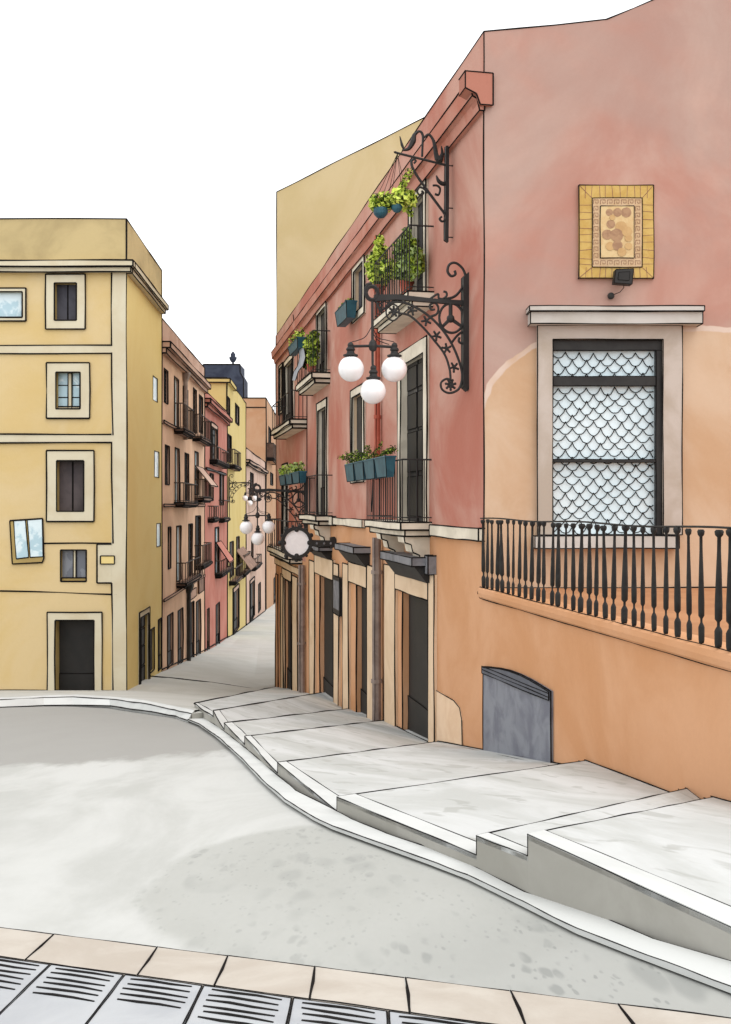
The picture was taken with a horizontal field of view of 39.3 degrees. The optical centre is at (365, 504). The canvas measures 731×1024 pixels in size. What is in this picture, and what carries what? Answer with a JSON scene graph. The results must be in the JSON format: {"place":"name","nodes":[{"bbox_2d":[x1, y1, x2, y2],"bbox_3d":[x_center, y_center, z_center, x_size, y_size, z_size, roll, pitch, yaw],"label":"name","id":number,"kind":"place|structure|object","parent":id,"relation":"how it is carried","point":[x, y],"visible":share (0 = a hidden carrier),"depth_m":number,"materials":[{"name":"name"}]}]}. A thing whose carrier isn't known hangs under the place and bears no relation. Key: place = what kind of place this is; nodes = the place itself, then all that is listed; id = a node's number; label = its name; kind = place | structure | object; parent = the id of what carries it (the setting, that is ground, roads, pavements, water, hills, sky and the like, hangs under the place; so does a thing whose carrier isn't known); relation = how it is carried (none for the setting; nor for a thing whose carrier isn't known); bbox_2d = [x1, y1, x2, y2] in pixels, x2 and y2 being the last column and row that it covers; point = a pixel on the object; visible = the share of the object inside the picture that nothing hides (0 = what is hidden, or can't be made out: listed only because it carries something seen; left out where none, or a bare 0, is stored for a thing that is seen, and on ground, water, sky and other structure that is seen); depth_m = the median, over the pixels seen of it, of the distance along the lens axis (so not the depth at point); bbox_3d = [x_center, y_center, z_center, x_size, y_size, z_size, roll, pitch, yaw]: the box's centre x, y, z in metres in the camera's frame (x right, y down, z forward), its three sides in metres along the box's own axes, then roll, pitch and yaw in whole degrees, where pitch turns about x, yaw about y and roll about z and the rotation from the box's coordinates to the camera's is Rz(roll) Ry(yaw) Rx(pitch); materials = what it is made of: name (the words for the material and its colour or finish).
{"place":"outdoors","nodes":[
{"label":"outdoors","id":0,"kind":"place"},
{"bbox_2d":[0,604,274,709],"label":"street","id":1,"kind":"structure","parent":0,"point":[242,660],"depth_m":46.51,"materials":[{"name":"grey concrete"}]},
{"bbox_2d":[162,318,217,670],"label":"brown house","id":2,"kind":"structure","parent":1,"relation":"on","point":[187,561],"depth_m":50.97,"materials":[{"name":"paint"}]},
{"bbox_2d":[164,368,168,404],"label":"window","id":3,"kind":"structure","parent":2,"relation":"in","point":[167,403],"depth_m":46.40,"materials":[{"name":"brown wood"}]},
{"bbox_2d":[165,444,169,484],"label":"window","id":4,"kind":"structure","parent":2,"relation":"in","point":[166,446],"depth_m":46.71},
{"bbox_2d":[168,526,171,569],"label":"window","id":5,"kind":"structure","parent":2,"relation":"in","point":[170,527],"depth_m":47.30,"materials":[{"name":"black glass"}]},
{"bbox_2d":[167,612,173,669],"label":"door","id":6,"kind":"structure","parent":2,"relation":"in","point":[170,653],"depth_m":47.74,"materials":[{"name":"grey wood"}]},
{"bbox_2d":[174,376,178,429],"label":"window","id":7,"kind":"structure","parent":2,"relation":"in","point":[174,376],"depth_m":49.58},
{"bbox_2d":[175,447,179,501],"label":"window","id":8,"kind":"structure","parent":2,"relation":"in","point":[176,448],"depth_m":49.93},
{"bbox_2d":[176,525,181,582],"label":"window","id":9,"kind":"structure","parent":2,"relation":"in","point":[177,527],"depth_m":50.62,"materials":[{"name":"grey glass"}]},
{"bbox_2d":[178,607,183,664],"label":"door","id":10,"kind":"structure","parent":2,"relation":"in","point":[180,649],"depth_m":51.34,"materials":[{"name":"grey wood"}]},
{"bbox_2d":[184,452,188,500],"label":"window","id":11,"kind":"structure","parent":2,"relation":"in","point":[186,463],"depth_m":53.62,"materials":[{"name":"grey glass"}]},
{"bbox_2d":[188,523,192,576],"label":"window","id":12,"kind":"structure","parent":2,"relation":"in","point":[190,539],"depth_m":54.84,"materials":[{"name":"grey glass"}]},
{"bbox_2d":[191,601,194,656],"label":"door","id":13,"kind":"structure","parent":2,"relation":"in","point":[192,643],"depth_m":55.81,"materials":[{"name":"black wood"}]},
{"bbox_2d":[193,387,196,433],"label":"window","id":14,"kind":"structure","parent":2,"relation":"in","point":[194,389],"depth_m":56.94,"materials":[{"name":"black"}]},
{"bbox_2d":[194,450,198,495],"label":"window","id":15,"kind":"structure","parent":2,"relation":"in","point":[195,452],"depth_m":57.44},
{"bbox_2d":[195,515,200,563],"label":"window","id":16,"kind":"structure","parent":2,"relation":"in","point":[196,516],"depth_m":58.37,"materials":[{"name":"grey glass"}]},
{"bbox_2d":[196,598,201,655],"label":"door","id":17,"kind":"structure","parent":2,"relation":"in","point":[198,642],"depth_m":58.67,"materials":[{"name":"wood"}]},
{"bbox_2d":[199,394,202,433],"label":"window","id":18,"kind":"structure","parent":2,"relation":"in","point":[200,396],"depth_m":59.70,"materials":[{"name":"brown wood"}]},
{"bbox_2d":[205,377,256,636],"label":"bright yellow house","id":19,"kind":"structure","parent":1,"relation":"on","point":[223,392],"depth_m":82.93,"materials":[{"name":"yellow paint"}]},
{"bbox_2d":[227,397,229,415],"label":"window","id":20,"kind":"structure","parent":19,"relation":"in","point":[228,402],"depth_m":76.69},
{"bbox_2d":[228,434,231,462],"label":"window","id":21,"kind":"structure","parent":19,"relation":"in","point":[229,436],"depth_m":78.74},
{"bbox_2d":[229,541,233,577],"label":"window","id":22,"kind":"structure","parent":19,"relation":"in","point":[230,544],"depth_m":80.39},
{"bbox_2d":[232,583,239,634],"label":"door","id":23,"kind":"structure","parent":19,"relation":"in","point":[234,591],"depth_m":83.88,"materials":[{"name":"grey wood"}]},
{"bbox_2d":[235,403,239,425],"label":"window","id":24,"kind":"structure","parent":19,"relation":"in","point":[236,405],"depth_m":84.23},
{"bbox_2d":[236,536,239,574],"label":"window","id":25,"kind":"structure","parent":19,"relation":"in","point":[238,537],"depth_m":86.12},
{"bbox_2d":[228,474,256,505],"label":"wall lamp","id":26,"kind":"object","parent":19,"relation":"attached to","point":[249,502],"visible":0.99,"depth_m":76.64,"materials":[{"name":"metal"}]},
{"bbox_2d":[0,0,649,413],"label":"sky","id":27,"kind":"structure","parent":0,"point":[184,121],"materials":[{"name":"white"}]},
{"bbox_2d":[0,691,730,1023],"bbox_3d":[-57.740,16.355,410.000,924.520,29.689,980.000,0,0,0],"label":"road","id":28,"kind":"structure","parent":0,"point":[140,828],"depth_m":5.18,"materials":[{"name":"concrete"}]},
{"bbox_2d":[0,218,168,689],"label":"yellow house","id":29,"kind":"structure","parent":28,"relation":"on","point":[84,306],"depth_m":36.60,"materials":[{"name":"yellow paint"}]},
{"bbox_2d":[0,287,26,321],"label":"window","id":30,"kind":"structure","parent":29,"relation":"in","point":[13,306],"depth_m":36.70,"materials":[{"name":"glass"}]},
{"bbox_2d":[9,518,44,564],"bbox_3d":[-12.096,1.304,36.580,1.268,1.677,0.140,0,0,0],"label":"window","id":31,"kind":"structure","parent":29,"relation":"in","point":[26,535],"depth_m":36.54,"materials":[{"name":"glass"}]},
{"bbox_2d":[44,273,85,329],"bbox_3d":[-10.723,-7.256,36.714,1.484,2.017,0.393,0,0,0],"label":"window","id":32,"kind":"structure","parent":29,"relation":"in","point":[71,299],"depth_m":36.55,"materials":[{"name":"beige paint"}]},
{"bbox_2d":[45,362,90,418],"bbox_3d":[-10.621,-4.076,36.714,1.616,2.048,0.392,0,0,0],"label":"window","id":33,"kind":"structure","parent":29,"relation":"in","point":[74,379],"depth_m":36.55,"materials":[{"name":"beige paint"}]},
{"bbox_2d":[46,450,94,521],"bbox_3d":[-10.542,-0.666,36.723,1.770,2.599,0.435,0,0,0],"label":"window","id":34,"kind":"structure","parent":29,"relation":"in","point":[76,467],"depth_m":36.55,"materials":[{"name":"beige paint"}]},
{"bbox_2d":[60,549,86,581],"bbox_3d":[-10.444,2.186,36.712,0.976,1.182,0.296,0,0,0],"label":"window","id":35,"kind":"structure","parent":29,"relation":"in","point":[74,561],"depth_m":36.80,"materials":[{"name":"grey glass"}]},
{"bbox_2d":[46,611,102,689],"bbox_3d":[-10.390,5.327,36.806,2.014,3.027,0.608,0,0,0],"label":"door","id":36,"kind":"structure","parent":29,"relation":"in","point":[80,633],"depth_m":37.03,"materials":[{"name":"black wood"}]},
{"bbox_2d":[138,606,150,684],"bbox_3d":[-8.737,5.670,40.102,0.283,3.178,2.415,0,0,-2],"label":"door","id":37,"kind":"structure","parent":29,"relation":"in","point":[141,615],"depth_m":40.58,"materials":[{"name":"brown wood"}]},
{"bbox_2d":[150,627,154,672],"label":"door","id":38,"kind":"structure","parent":29,"relation":"in","point":[153,627],"depth_m":42.47,"materials":[{"name":"brown wood"}]},
{"bbox_2d":[153,375,157,402],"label":"window","id":39,"kind":"structure","parent":29,"relation":"in","point":[155,380],"depth_m":43.12,"materials":[{"name":"white glass"}]},
{"bbox_2d":[154,450,159,477],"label":"window","id":40,"kind":"structure","parent":29,"relation":"in","point":[156,454],"depth_m":43.38,"materials":[{"name":"white glass"}]},
{"bbox_2d":[156,523,160,546],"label":"window","id":41,"kind":"structure","parent":29,"relation":"in","point":[158,525],"depth_m":43.91,"materials":[{"name":"white glass"}]},
{"bbox_2d":[158,617,161,671],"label":"door","id":42,"kind":"structure","parent":29,"relation":"in","point":[159,668],"depth_m":44.02,"materials":[{"name":"black wood"}]},
{"bbox_2d":[0,694,202,721],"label":"kerb","id":43,"kind":"structure","parent":28,"relation":"on","point":[139,706],"depth_m":24.25,"materials":[{"name":"grey concrete"}]},
{"bbox_2d":[204,393,233,650],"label":"rose house","id":44,"kind":"structure","parent":28,"relation":"on","point":[216,467],"depth_m":67.86,"materials":[{"name":"pink paint"}]},
{"bbox_2d":[207,608,209,650],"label":"door","id":45,"kind":"structure","parent":44,"relation":"in","point":[208,610],"depth_m":63.44,"materials":[{"name":"brown wood"}]},
{"bbox_2d":[209,472,213,500],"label":"window","id":46,"kind":"structure","parent":44,"relation":"in","point":[211,474],"depth_m":65.79,"materials":[{"name":"grey glass"}]},
{"bbox_2d":[210,421,217,466],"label":"door","id":47,"kind":"structure","parent":44,"relation":"in","point":[213,426],"depth_m":66.76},
{"bbox_2d":[214,526,218,574],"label":"window","id":48,"kind":"structure","parent":44,"relation":"in","point":[215,529],"depth_m":67.98,"materials":[{"name":"grey glass"}]},
{"bbox_2d":[216,601,219,643],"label":"door","id":49,"kind":"structure","parent":44,"relation":"in","point":[217,634],"depth_m":69.57,"materials":[{"name":"black wood"}]},
{"bbox_2d":[219,474,223,504],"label":"window","id":50,"kind":"structure","parent":44,"relation":"in","point":[220,476],"depth_m":71.36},
{"bbox_2d":[203,352,247,396],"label":"slate tower","id":51,"kind":"structure","parent":28,"relation":"on","point":[235,373],"depth_m":160.00,"materials":[{"name":"grey stone"}]},
{"bbox_2d":[246,447,268,624],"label":"taupe house","id":52,"kind":"structure","parent":28,"relation":"on","point":[257,472],"depth_m":108.01,"materials":[{"name":"paint"}]},
{"bbox_2d":[250,472,253,495],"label":"window","id":53,"kind":"structure","parent":52,"relation":"in","point":[251,474],"depth_m":101.77,"materials":[{"name":"grey glass"}]},
{"bbox_2d":[249,576,254,621],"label":"door","id":54,"kind":"structure","parent":52,"relation":"in","point":[252,582],"depth_m":103.30,"materials":[{"name":"wood"}]},
{"bbox_2d":[251,541,253,557],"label":"window","id":55,"kind":"structure","parent":52,"relation":"in","point":[252,545],"depth_m":103.93,"materials":[{"name":"grey glass"}]},
{"bbox_2d":[258,582,260,612],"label":"door","id":56,"kind":"structure","parent":52,"relation":"in","point":[259,603],"depth_m":115.64,"materials":[{"name":"black wood"}]},
{"bbox_2d":[242,397,275,609],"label":"building","id":57,"kind":"structure","parent":28,"relation":"on","point":[260,442],"depth_m":130.91,"materials":[{"name":"orange paint"}]},
{"bbox_2d":[268,426,270,442],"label":"window","id":58,"kind":"structure","parent":57,"relation":"in","point":[269,429],"depth_m":139.38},
{"bbox_2d":[270,472,272,485],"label":"window","id":59,"kind":"structure","parent":57,"relation":"in","point":[271,474],"depth_m":144.69,"materials":[{"name":"grey glass"}]},
{"bbox_2d":[273,577,274,603],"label":"door","id":60,"kind":"structure","parent":57,"relation":"in","point":[274,577],"depth_m":149.22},
{"bbox_2d":[276,117,423,334],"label":"tan house","id":61,"kind":"structure","parent":28,"relation":"on","point":[318,212],"depth_m":43.95,"materials":[{"name":"beige paint"}]},
{"bbox_2d":[0,927,730,1023],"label":"kerb","id":62,"kind":"structure","parent":28,"relation":"on","point":[468,1003],"depth_m":3.43,"materials":[{"name":"beige stone"}]},
{"bbox_2d":[0,957,48,1012],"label":"drain cover","id":63,"kind":"object","parent":62,"relation":"on","point":[18,978],"visible":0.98,"depth_m":3.54,"materials":[{"name":"grey metal"}]},
{"bbox_2d":[0,964,122,1023],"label":"drain cover","id":64,"kind":"object","parent":62,"relation":"on","point":[54,994],"visible":0.99,"depth_m":3.32,"materials":[{"name":"grey metal"}]},
{"bbox_2d":[87,974,201,1023],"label":"drain cover","id":65,"kind":"object","parent":62,"relation":"on","point":[131,999],"visible":1,"depth_m":3.26,"materials":[{"name":"grey metal"}]},
{"bbox_2d":[185,985,291,1023],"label":"drain cover","id":66,"kind":"object","parent":62,"relation":"on","point":[215,1005],"visible":1,"depth_m":3.21,"materials":[{"name":"grey metal"}]},
{"bbox_2d":[288,998,387,1023],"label":"drain cover","id":67,"kind":"object","parent":62,"relation":"on","point":[303,1011],"visible":1,"depth_m":3.16,"materials":[{"name":"grey metal"}]},
{"bbox_2d":[389,1011,480,1023],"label":"drain cover","id":68,"kind":"object","parent":62,"relation":"on","point":[399,1018],"visible":1,"depth_m":3.11,"materials":[{"name":"grey metal"}]},
{"bbox_2d":[187,718,730,992],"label":"gutter","id":69,"kind":"object","parent":28,"relation":"on","point":[711,970],"visible":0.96,"depth_m":4.76,"materials":[{"name":"grey concrete"}]},
{"bbox_2d":[267,0,730,800],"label":"pink house","id":70,"kind":"structure","parent":28,"relation":"on","point":[583,400],"depth_m":16.00,"materials":[{"name":"pink paint"}]},
{"bbox_2d":[240,479,307,544],"bbox_3d":[-3.087,0.101,34.964,2.419,2.558,0.448,0,0,-11],"label":"wall lamp","id":71,"kind":"object","parent":70,"relation":"attached to","point":[257,536],"visible":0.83,"depth_m":34.84,"materials":[{"name":"metal"}]},
{"bbox_2d":[278,362,282,415],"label":"window","id":72,"kind":"structure","parent":70,"relation":"in","point":[280,366],"depth_m":42.67,"materials":[{"name":"black glass"}]},
{"bbox_2d":[281,462,288,533],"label":"balcony door","id":73,"kind":"structure","parent":70,"relation":"in","point":[282,487],"depth_m":41.88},
{"bbox_2d":[284,579,291,688],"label":"door","id":74,"kind":"structure","parent":70,"relation":"in","point":[289,583],"depth_m":41.30,"materials":[{"name":"brown wood"}]},
{"bbox_2d":[283,356,293,421],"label":"balcony door","id":75,"kind":"structure","parent":70,"relation":"in","point":[290,369],"depth_m":40.66,"materials":[{"name":"wood"}]},
{"bbox_2d":[278,460,306,485],"bbox_3d":[-2.474,-1.046,34.465,0.465,0.763,5.414,0,0,-11],"label":"planter","id":76,"kind":"object","parent":70,"relation":"attached to","point":[293,474],"visible":1,"depth_m":33.36,"materials":[{"name":"blue plastic"}]},
{"bbox_2d":[288,327,305,355],"bbox_3d":[-2.221,-5.210,32.841,0.445,0.642,2.379,0,0,-11],"label":"planter","id":77,"kind":"object","parent":70,"relation":"attached to","point":[296,345],"visible":1,"depth_m":32.26,"materials":[{"name":"teal plastic"}]},
{"bbox_2d":[292,348,305,380],"bbox_3d":[-2.167,-4.550,32.892,0.055,1.007,3.525,0,0,-11],"label":"cloth","id":78,"kind":"object","parent":70,"relation":"hanging from","point":[302,357],"visible":0.95,"depth_m":32.30,"materials":[{"name":"white fabric"}]},
{"bbox_2d":[278,524,336,561],"bbox_3d":[-1.654,1.097,29.296,1.721,1.094,0.195,0,0,-11],"label":"round sign","id":79,"kind":"object","parent":70,"relation":"attached to","point":[297,543],"visible":1,"depth_m":29.20,"materials":[{"name":"metal"}]},
{"bbox_2d":[302,329,320,371],"bbox_3d":[-1.737,-4.724,31.812,0.500,1.204,2.377,0,0,-14],"label":"potted plant","id":80,"kind":"object","parent":70,"relation":"attached to","point":[313,349],"visible":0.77,"depth_m":30.82,"materials":[{"name":"green plant"}]},
{"bbox_2d":[315,302,327,371],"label":"balcony door","id":81,"kind":"structure","parent":70,"relation":"in","point":[324,317],"depth_m":31.58,"materials":[{"name":"wood"}]},
{"bbox_2d":[316,397,327,514],"bbox_3d":[-1.301,-1.449,31.855,0.224,3.626,2.082,0,0,-11],"label":"balcony door","id":82,"kind":"structure","parent":70,"relation":"in","point":[323,404],"depth_m":32.23,"materials":[{"name":"black wood"}]},
{"bbox_2d":[319,575,332,697],"bbox_3d":[-1.091,4.411,31.096,0.230,4.438,2.854,0,0,-11],"label":"door","id":83,"kind":"structure","parent":70,"relation":"in","point":[328,587],"depth_m":31.83,"materials":[{"name":"brown wood"}]},
{"bbox_2d":[332,575,341,616],"bbox_3d":[-0.808,2.548,28.768,0.085,1.108,1.170,0,0,-11],"label":"notice board","id":84,"kind":"object","parent":70,"relation":"attached to","point":[337,596],"visible":1,"depth_m":28.52,"materials":[{"name":"metal"}]},
{"bbox_2d":[335,298,357,326],"bbox_3d":[-0.515,-5.002,26.603,0.313,0.565,1.691,0,0,-11],"label":"planter","id":85,"kind":"object","parent":70,"relation":"attached to","point":[345,313],"visible":1,"depth_m":26.10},
{"bbox_2d":[349,382,365,483],"bbox_3d":[-0.144,-1.786,26.115,0.225,2.480,1.824,0,0,-11],"label":"window","id":86,"kind":"structure","parent":70,"relation":"in","point":[361,404],"depth_m":26.44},
{"bbox_2d":[351,255,365,323],"bbox_3d":[-0.112,-5.479,25.988,0.232,1.546,1.672,0,0,-11],"label":"window","id":87,"kind":"structure","parent":70,"relation":"in","point":[361,311],"depth_m":26.13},
{"bbox_2d":[355,585,366,713],"bbox_3d":[0.009,3.879,25.614,0.224,3.687,1.663,0,0,-11],"label":"door","id":88,"kind":"structure","parent":70,"relation":"in","point":[364,662],"depth_m":26.18,"materials":[{"name":"brown wood"}]},
{"bbox_2d":[337,441,397,481],"bbox_3d":[0.041,-0.913,21.448,0.751,0.803,4.364,0,0,-16],"label":"planter","id":89,"kind":"object","parent":70,"relation":"attached to","point":[379,466],"visible":1,"depth_m":20.91,"materials":[{"name":"blue plastic"}]},
{"bbox_2d":[364,233,395,293],"bbox_3d":[0.393,-5.169,21.760,0.566,1.338,1.696,0,0,-13],"label":"potted plant","id":90,"kind":"object","parent":70,"relation":"on","point":[379,249],"visible":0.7,"depth_m":21.96,"materials":[{"name":"green plant"}]},
{"bbox_2d":[338,261,468,403],"bbox_3d":[0.664,-2.808,16.634,2.240,2.368,0.415,0,0,-11],"label":"wall lamp","id":91,"kind":"object","parent":70,"relation":"attached to","point":[373,388],"visible":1,"depth_m":16.59,"materials":[{"name":"metal"}]},
{"bbox_2d":[391,227,426,293],"bbox_3d":[0.844,-4.775,19.817,0.543,1.328,1.645,0,0,-9],"label":"potted plant","id":92,"kind":"object","parent":70,"relation":"on","point":[413,259],"visible":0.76,"depth_m":19.60,"materials":[{"name":"green plant"}]},
{"bbox_2d":[397,335,428,521],"bbox_3d":[1.004,-1.424,20.456,0.235,3.551,2.469,0,0,-11],"label":"balcony door","id":93,"kind":"structure","parent":70,"relation":"in","point":[418,371],"depth_m":20.52,"materials":[{"name":"black wood"}]},
{"bbox_2d":[401,592,427,738],"bbox_3d":[1.072,3.279,20.296,0.223,2.983,2.261,0,0,-11],"label":"door","id":94,"kind":"structure","parent":70,"relation":"in","point":[418,669],"depth_m":20.67,"materials":[{"name":"black wood"}]},
{"bbox_2d":[407,179,427,290],"bbox_3d":[1.090,-5.063,19.995,0.226,2.309,1.395,0,0,-11],"label":"balcony door","id":95,"kind":"structure","parent":70,"relation":"in","point":[423,206],"depth_m":19.52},
{"bbox_2d":[394,130,452,242],"bbox_3d":[1.019,-5.482,17.606,1.099,1.906,0.110,0,0,-11],"label":"plant bracket","id":96,"kind":"object","parent":70,"relation":"attached to","point":[444,154],"visible":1,"depth_m":17.63,"materials":[{"name":"metal"}]},
{"bbox_2d":[368,155,396,218],"bbox_3d":[0.294,-5.444,17.446,0.511,1.123,0.375,0,0,0],"label":"hanging pot","id":97,"kind":"object","parent":96,"relation":"hanging from","point":[379,207],"visible":0.98,"depth_m":17.38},
{"bbox_2d":[385,154,417,216],"bbox_3d":[0.611,-5.448,17.404,0.567,1.112,0.422,0,0,0],"label":"hanging pot","id":98,"kind":"object","parent":96,"relation":"hanging from","point":[402,197],"visible":1,"depth_m":17.35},
{"bbox_2d":[480,517,730,650],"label":"balustrade","id":99,"kind":"object","parent":70,"relation":"on","point":[555,577],"visible":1,"depth_m":11.36,"materials":[{"name":"metal"}]},
{"bbox_2d":[526,305,704,548],"bbox_3d":[3.857,-1.190,15.917,2.706,3.750,0.485,0,0,0],"label":"netted window","id":100,"kind":"structure","parent":70,"relation":"in","point":[610,377],"depth_m":15.98,"materials":[{"name":"stone"}]},
{"bbox_2d":[578,184,654,278],"bbox_3d":[3.911,-4.256,15.969,1.191,1.474,0.101,0,0,0],"label":"mosaic plaque","id":101,"kind":"object","parent":70,"relation":"attached to","point":[615,226],"visible":0.99,"depth_m":15.94,"materials":[{"name":"yellow tile"}]},
{"bbox_2d":[607,268,633,298],"bbox_3d":[3.944,-3.412,15.845,0.353,0.432,0.310,0,0,0],"label":"spotlight","id":102,"kind":"object","parent":70,"relation":"attached to","point":[623,277],"visible":1,"depth_m":15.70,"materials":[{"name":"metal"}]},
{"bbox_2d":[193,686,730,927],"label":"stepped pavement","id":103,"kind":"structure","parent":0,"point":[681,837],"depth_m":8.87,"materials":[{"name":"grey concrete"}]},
{"bbox_2d":[195,703,730,933],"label":"pavement border","id":104,"kind":"object","parent":103,"relation":"on","point":[715,909],"visible":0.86,"depth_m":4.88,"materials":[{"name":"grey concrete"}]},
{"bbox_2d":[194,704,730,959],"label":"pavement edge","id":105,"kind":"object","parent":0,"point":[547,872],"visible":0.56,"depth_m":4.47,"materials":[{"name":"grey concrete"}]}
]}

